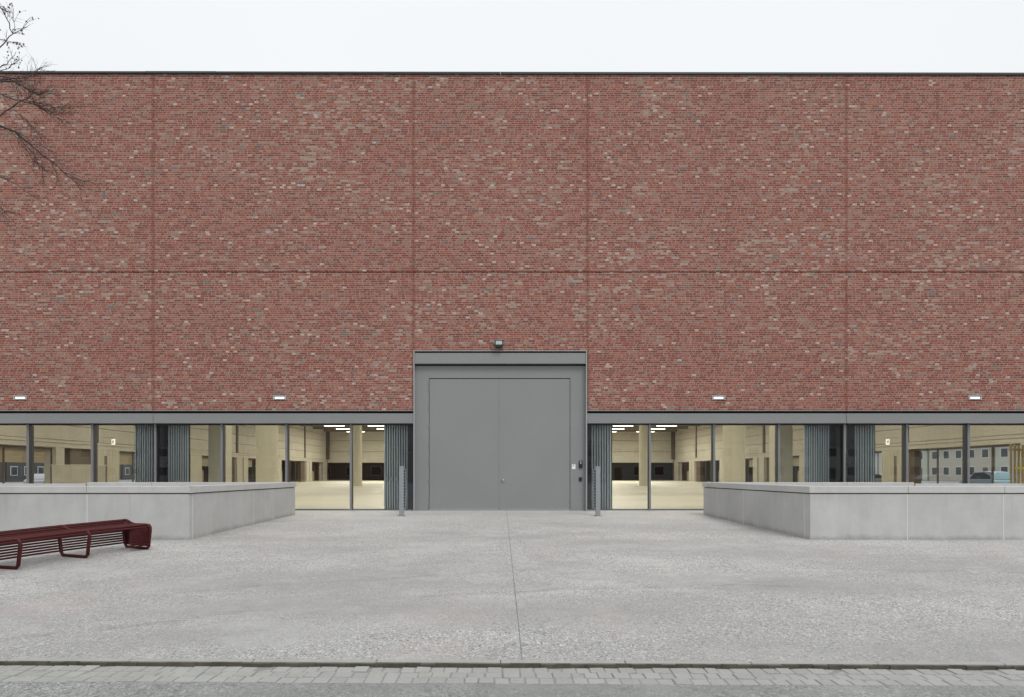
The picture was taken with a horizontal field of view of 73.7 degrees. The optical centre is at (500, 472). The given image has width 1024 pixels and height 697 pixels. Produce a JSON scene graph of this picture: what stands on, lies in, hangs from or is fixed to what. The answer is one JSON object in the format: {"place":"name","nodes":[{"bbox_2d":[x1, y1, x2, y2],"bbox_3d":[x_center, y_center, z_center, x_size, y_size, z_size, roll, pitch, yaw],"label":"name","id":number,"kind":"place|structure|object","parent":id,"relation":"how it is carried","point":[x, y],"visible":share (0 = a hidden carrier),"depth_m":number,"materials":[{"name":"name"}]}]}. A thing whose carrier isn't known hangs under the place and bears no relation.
{"place":"outdoors","nodes":[
{"label":"outdoors","id":0,"kind":"place"},
{"bbox_2d":[0,462,1,481],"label":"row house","id":1,"kind":"structure","parent":0,"point":[0,471],"depth_m":109.33,"materials":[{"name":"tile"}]},
{"bbox_2d":[5,447,43,481],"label":"row house","id":2,"kind":"structure","parent":0,"point":[15,471],"depth_m":113.06,"materials":[{"name":"brick"}]},
{"bbox_2d":[10,466,17,474],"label":"window","id":3,"kind":"structure","parent":2,"relation":"in","point":[13,469],"depth_m":112.19,"materials":[{"name":"grey glass"}]},
{"bbox_2d":[38,467,43,473],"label":"window","id":4,"kind":"structure","parent":2,"relation":"in","point":[40,469],"depth_m":118.77,"materials":[{"name":"grey glass"}]},
{"bbox_2d":[0,480,134,483],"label":"side street","id":5,"kind":"structure","parent":0,"point":[22,482],"depth_m":105.06,"materials":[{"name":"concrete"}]},
{"bbox_2d":[23,474,43,483],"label":"parked car","id":6,"kind":"object","parent":5,"relation":"on","point":[38,478],"visible":0.09,"depth_m":56.59,"materials":[{"name":"grey paint"}]},
{"bbox_2d":[119,464,120,479],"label":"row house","id":7,"kind":"structure","parent":0,"point":[119,471],"depth_m":143.52,"materials":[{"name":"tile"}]},
{"bbox_2d":[121,453,134,479],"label":"row house","id":8,"kind":"structure","parent":0,"point":[126,472],"depth_m":146.37,"materials":[{"name":"brick"}]},
{"bbox_2d":[0,511,1023,662],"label":"plaza paving","id":9,"kind":"structure","parent":0,"point":[605,586],"depth_m":8.16,"materials":[{"name":"grey concrete"}]},
{"bbox_2d":[0,484,86,485],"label":"parapet wall","id":10,"kind":"structure","parent":9,"relation":"on","point":[43,484],"depth_m":18.50,"materials":[{"name":"concrete"}]},
{"bbox_2d":[0,3,109,229],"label":"tree","id":11,"kind":"object","parent":9,"relation":"on","point":[9,80],"visible":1,"depth_m":10.10,"materials":[{"name":"brown plant"}]},
{"bbox_2d":[0,519,151,569],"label":"bench","id":12,"kind":"object","parent":9,"relation":"on","point":[133,535],"visible":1,"depth_m":11.07,"materials":[{"name":"red paint"}]},
{"bbox_2d":[0,482,295,539],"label":"retaining wall","id":13,"kind":"structure","parent":9,"relation":"on","point":[178,510],"depth_m":13.27,"materials":[{"name":"concrete"}]},
{"bbox_2d":[398,466,405,515],"bbox_3d":[-2.655,0.531,18.350,0.228,1.387,0.200,0,0,0],"label":"bollard","id":14,"kind":"object","parent":9,"relation":"on","point":[402,488],"visible":0.96,"depth_m":18.30,"materials":[{"name":"metal"}]},
{"bbox_2d":[0,71,1023,510],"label":"exhibition hall","id":15,"kind":"structure","parent":9,"relation":"on","point":[778,259],"depth_m":20.00,"materials":[{"name":"brick"}]},
{"bbox_2d":[0,424,33,483],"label":"window","id":16,"kind":"structure","parent":15,"relation":"in","point":[27,425],"depth_m":20.11,"materials":[{"name":"metal"}]},
{"bbox_2d":[13,395,26,399],"bbox_3d":[-14.062,-2.191,19.984,0.380,0.136,0.028,0,0,0],"label":"wall light","id":17,"kind":"object","parent":15,"relation":"attached to","point":[19,397],"visible":1,"depth_m":19.98,"materials":[{"name":"plastic"}]},
{"bbox_2d":[29,424,97,483],"bbox_3d":[-12.963,-0.154,20.230,1.907,2.563,0.260,0,0,0],"label":"window","id":18,"kind":"structure","parent":15,"relation":"in","point":[30,425],"depth_m":20.15,"materials":[{"name":"metal"}]},
{"bbox_2d":[52,465,106,483],"bbox_3d":[-18.527,0.399,30.000,2.060,1.457,0.660,0,0,0],"label":"reception counter","id":19,"kind":"object","parent":15,"relation":"on","point":[71,474],"visible":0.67,"depth_m":29.70,"materials":[{"name":"concrete"}]},
{"bbox_2d":[104,456,106,481],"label":"service door","id":20,"kind":"structure","parent":15,"relation":"in","point":[105,457],"depth_m":40.86,"materials":[{"name":"beige"}]},
{"bbox_2d":[94,424,159,481],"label":"window","id":21,"kind":"structure","parent":15,"relation":"in","point":[155,425],"depth_m":20.15,"materials":[{"name":"metal"}]},
{"bbox_2d":[135,425,153,481],"bbox_3d":[-10.690,-0.191,20.540,0.593,2.618,0.160,0,0,0],"label":"curtain","id":22,"kind":"object","parent":15,"relation":"on","point":[144,453],"visible":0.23,"depth_m":20.51,"materials":[{"name":"grey fabric"}]},
{"bbox_2d":[0,446,318,483],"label":"side window frame","id":23,"kind":"structure","parent":15,"relation":"in","point":[3,447],"depth_m":36.22,"materials":[{"name":"metal"}]},
{"bbox_2d":[159,425,189,481],"bbox_3d":[-9.852,-0.191,20.540,1.003,2.618,0.160,0,0,0],"label":"curtain","id":24,"kind":"object","parent":15,"relation":"on","point":[174,453],"visible":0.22,"depth_m":20.52,"materials":[{"name":"grey fabric"}]},
{"bbox_2d":[157,424,225,481],"bbox_3d":[-9.175,-0.154,20.230,1.962,2.563,0.260,0,0,0],"label":"window","id":25,"kind":"structure","parent":15,"relation":"in","point":[221,425],"depth_m":20.15,"materials":[{"name":"metal"}]},
{"bbox_2d":[223,424,289,481],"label":"window","id":26,"kind":"structure","parent":15,"relation":"in","point":[286,425],"depth_m":20.15,"materials":[{"name":"metal"}]},
{"bbox_2d":[273,395,285,399],"bbox_3d":[-6.469,-2.191,19.984,0.380,0.136,0.028,0,0,0],"label":"wall light","id":27,"kind":"object","parent":15,"relation":"attached to","point":[279,397],"visible":1,"depth_m":19.98,"materials":[{"name":"plastic"}]},
{"bbox_2d":[288,424,351,510],"bbox_3d":[-5.337,-0.154,20.180,1.903,2.563,0.160,0,0,0],"label":"window","id":28,"kind":"structure","parent":15,"relation":"in","point":[350,509],"depth_m":20.12,"materials":[{"name":"glass"}]},
{"bbox_2d":[352,424,412,509],"bbox_3d":[-3.480,-0.154,20.198,1.825,2.563,0.125,0,0,0],"label":"window","id":29,"kind":"structure","parent":15,"relation":"in","point":[352,424],"depth_m":20.15,"materials":[{"name":"metal"}]},
{"bbox_2d":[384,425,412,508],"bbox_3d":[-3.027,-0.191,20.540,0.945,2.618,0.160,0,0,0],"label":"curtain","id":30,"kind":"object","parent":15,"relation":"on","point":[398,445],"visible":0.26,"depth_m":20.52,"materials":[{"name":"grey fabric"}]},
{"bbox_2d":[494,340,502,347],"bbox_3d":[-0.047,-3.738,19.895,0.260,0.217,0.209,0,0,0],"label":"floodlight","id":31,"kind":"object","parent":15,"relation":"attached to","point":[498,343],"visible":1,"depth_m":19.80,"materials":[{"name":"black plastic"}]},
{"bbox_2d":[329,463,671,479],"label":"back doors","id":32,"kind":"structure","parent":15,"relation":"in","point":[337,471],"depth_m":93.51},
{"bbox_2d":[588,425,611,508],"bbox_3d":[2.940,-0.191,20.540,0.836,2.618,0.160,0,0,0],"label":"curtain","id":33,"kind":"object","parent":15,"relation":"on","point":[599,445],"visible":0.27,"depth_m":20.52,"materials":[{"name":"grey fabric"}]},
{"bbox_2d":[587,424,648,509],"bbox_3d":[3.468,-0.154,20.198,1.832,2.563,0.125,0,0,0],"label":"window","id":34,"kind":"structure","parent":15,"relation":"in","point":[587,424],"depth_m":20.15,"materials":[{"name":"metal"}]},
{"bbox_2d":[647,424,712,510],"bbox_3d":[5.327,-0.154,20.230,1.899,2.563,0.260,0,0,0],"label":"window","id":35,"kind":"structure","parent":15,"relation":"in","point":[650,509],"depth_m":20.15,"materials":[{"name":"glass"}]},
{"bbox_2d":[712,395,724,399],"bbox_3d":[6.383,-2.191,19.984,0.380,0.136,0.028,0,0,0],"label":"wall light","id":36,"kind":"object","parent":15,"relation":"attached to","point":[718,397],"visible":1,"depth_m":19.98,"materials":[{"name":"plastic"}]},
{"bbox_2d":[711,424,777,481],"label":"window","id":37,"kind":"structure","parent":15,"relation":"in","point":[713,424],"depth_m":20.15,"materials":[{"name":"metal"}]},
{"bbox_2d":[775,424,842,481],"bbox_3d":[9.147,-0.154,20.230,1.938,2.563,0.260,0,0,0],"label":"window","id":38,"kind":"structure","parent":15,"relation":"in","point":[778,424],"depth_m":20.15,"materials":[{"name":"metal"}]},
{"bbox_2d":[804,425,840,481],"bbox_3d":[9.713,-0.191,20.540,1.185,2.618,0.160,0,0,0],"label":"curtain","id":39,"kind":"object","parent":15,"relation":"on","point":[821,453],"visible":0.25,"depth_m":20.52,"materials":[{"name":"grey fabric"}]},
{"bbox_2d":[682,445,1016,483],"bbox_3d":[23.840,-0.071,57.850,0.080,2.397,66.760,0,0,0],"label":"side window frame","id":40,"kind":"structure","parent":15,"relation":"in","point":[992,447],"depth_m":37.19,"materials":[{"name":"metal"}]},
{"bbox_2d":[846,425,874,481],"bbox_3d":[10.836,-0.191,20.540,0.868,2.618,0.160,0,0,0],"label":"curtain","id":41,"kind":"object","parent":15,"relation":"on","point":[860,453],"visible":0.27,"depth_m":20.52,"materials":[{"name":"grey fabric"}]},
{"bbox_2d":[840,424,905,481],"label":"window","id":42,"kind":"structure","parent":15,"relation":"in","point":[844,425],"depth_m":20.15,"materials":[{"name":"metal"}]},
{"bbox_2d":[894,456,896,481],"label":"service door","id":43,"kind":"structure","parent":15,"relation":"in","point":[895,457],"depth_m":40.76,"materials":[{"name":"beige"}]},
{"bbox_2d":[902,424,966,483],"bbox_3d":[12.865,-0.154,20.230,1.821,2.563,0.260,0,0,0],"label":"window","id":44,"kind":"structure","parent":15,"relation":"in","point":[965,425],"depth_m":20.16,"materials":[{"name":"metal"}]},
{"bbox_2d":[968,395,981,399],"bbox_3d":[13.891,-2.191,19.984,0.380,0.136,0.028,0,0,0],"label":"wall light","id":45,"kind":"object","parent":15,"relation":"attached to","point":[974,397],"visible":1,"depth_m":19.98,"materials":[{"name":"plastic"}]},
{"bbox_2d":[962,424,1023,483],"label":"window","id":46,"kind":"structure","parent":15,"relation":"in","point":[968,425],"depth_m":20.13,"materials":[{"name":"metal"}]},
{"bbox_2d":[1008,445,1023,483],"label":"slatted screen","id":47,"kind":"object","parent":15,"relation":"on","point":[1014,449],"visible":0.52,"depth_m":24.50,"materials":[{"name":"beige wood"}]},
{"bbox_2d":[506,511,522,659],"bbox_3d":[0.175,1.329,12.810,0.010,0.391,14.580,0,0,0],"label":"paving joint","id":48,"kind":"object","parent":9,"relation":"on","point":[515,600],"visible":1,"depth_m":7.54,"materials":[{"name":"grey concrete"}]},
{"bbox_2d":[593,466,601,515],"bbox_3d":[2.612,0.531,18.350,0.228,1.387,0.200,0,0,0],"label":"bollard","id":49,"kind":"object","parent":9,"relation":"on","point":[596,488],"visible":0.97,"depth_m":18.30,"materials":[{"name":"metal"}]},
{"bbox_2d":[702,482,1023,539],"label":"retaining wall","id":50,"kind":"structure","parent":9,"relation":"on","point":[859,510],"depth_m":13.27,"materials":[{"name":"concrete"}]},
{"bbox_2d":[0,682,1023,696],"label":"road","id":51,"kind":"structure","parent":0,"point":[105,689],"depth_m":4.87,"materials":[{"name":"grey asphalt"}]},
{"bbox_2d":[0,0,1023,74],"label":"sky","id":52,"kind":"structure","parent":0,"point":[500,36],"materials":[{"name":"white"}]},
{"bbox_2d":[875,453,878,473],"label":"row house","id":53,"kind":"structure","parent":0,"point":[876,463],"depth_m":145.13,"materials":[{"name":"tile"}]},
{"bbox_2d":[879,451,928,480],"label":"row house","id":54,"kind":"structure","parent":0,"point":[924,465],"depth_m":129.12,"materials":[{"name":"tile"}]},
{"bbox_2d":[929,447,994,480],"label":"row house","id":55,"kind":"structure","parent":0,"point":[950,464],"depth_m":120.04,"materials":[{"name":"tile"}]},
{"bbox_2d":[932,467,936,474],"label":"window","id":56,"kind":"structure","parent":55,"relation":"in","point":[934,469],"depth_m":125.77,"materials":[{"name":"grey glass"}]},
{"bbox_2d":[932,451,936,458],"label":"window","id":57,"kind":"structure","parent":55,"relation":"in","point":[934,453],"depth_m":125.77,"materials":[{"name":"grey glass"}]},
{"bbox_2d":[943,467,948,474],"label":"window","id":58,"kind":"structure","parent":55,"relation":"in","point":[945,469],"depth_m":122.51,"materials":[{"name":"grey glass"}]},
{"bbox_2d":[943,451,948,458],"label":"window","id":59,"kind":"structure","parent":55,"relation":"in","point":[945,453],"depth_m":122.51,"materials":[{"name":"grey glass"}]},
{"bbox_2d":[955,467,961,474],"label":"window","id":60,"kind":"structure","parent":55,"relation":"in","point":[958,470],"depth_m":119.19,"materials":[{"name":"grey glass"}]},
{"bbox_2d":[955,450,961,458],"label":"window","id":61,"kind":"structure","parent":55,"relation":"in","point":[958,453],"depth_m":119.19,"materials":[{"name":"grey glass"}]},
{"bbox_2d":[970,466,974,474],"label":"window","id":62,"kind":"structure","parent":55,"relation":"in","point":[972,469],"depth_m":115.64,"materials":[{"name":"grey glass"}]},
{"bbox_2d":[970,449,974,457],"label":"window","id":63,"kind":"structure","parent":55,"relation":"in","point":[972,451],"depth_m":115.64,"materials":[{"name":"grey glass"}]},
{"bbox_2d":[982,449,988,457],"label":"window","id":64,"kind":"structure","parent":55,"relation":"in","point":[985,452],"depth_m":112.54,"materials":[{"name":"grey glass"}]},
{"bbox_2d":[914,484,1023,485],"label":"parapet wall","id":65,"kind":"structure","parent":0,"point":[968,484],"depth_m":18.50,"materials":[{"name":"concrete"}]},
{"bbox_2d":[921,481,1016,483],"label":"side street","id":66,"kind":"structure","parent":0,"point":[940,482],"depth_m":105.06,"materials":[{"name":"grey asphalt"}]},
{"bbox_2d":[875,474,881,481],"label":"parked car","id":67,"kind":"object","parent":66,"relation":"on","point":[878,477],"visible":0.06,"depth_m":64.20,"materials":[{"name":"grey paint"}]},
{"bbox_2d":[959,471,1012,483],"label":"parked car","id":68,"kind":"object","parent":66,"relation":"on","point":[984,477],"visible":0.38,"depth_m":56.60,"materials":[{"name":"blue paint"}]},
{"bbox_2d":[995,446,1016,481],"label":"row house","id":69,"kind":"structure","parent":0,"point":[1002,458],"depth_m":108.51,"materials":[{"name":"tile"}]},
{"bbox_2d":[1001,466,1007,471],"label":"window","id":70,"kind":"structure","parent":69,"relation":"in","point":[1003,468],"depth_m":108.31,"materials":[{"name":"grey glass"}]},
{"bbox_2d":[1001,448,1007,456],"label":"window","id":71,"kind":"structure","parent":69,"relation":"in","point":[1004,451],"depth_m":108.31,"materials":[{"name":"grey glass"}]},
{"label":"ground","id":72,"kind":"structure","parent":0,"visible":0},
{"bbox_2d":[0,658,1023,665],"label":"kerb","id":73,"kind":"structure","parent":72,"relation":"on","point":[519,661],"depth_m":5.47,"materials":[{"name":"concrete"}]},
{"bbox_2d":[0,661,1023,669],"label":"kerb moss","id":74,"kind":"object","parent":73,"relation":"on","point":[520,665],"visible":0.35,"depth_m":5.44,"materials":[{"name":"plant"}]},
{"bbox_2d":[0,665,1023,685],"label":"gutter setts","id":75,"kind":"structure","parent":72,"relation":"on","point":[376,675],"depth_m":5.21,"materials":[{"name":"stone"}]}
]}

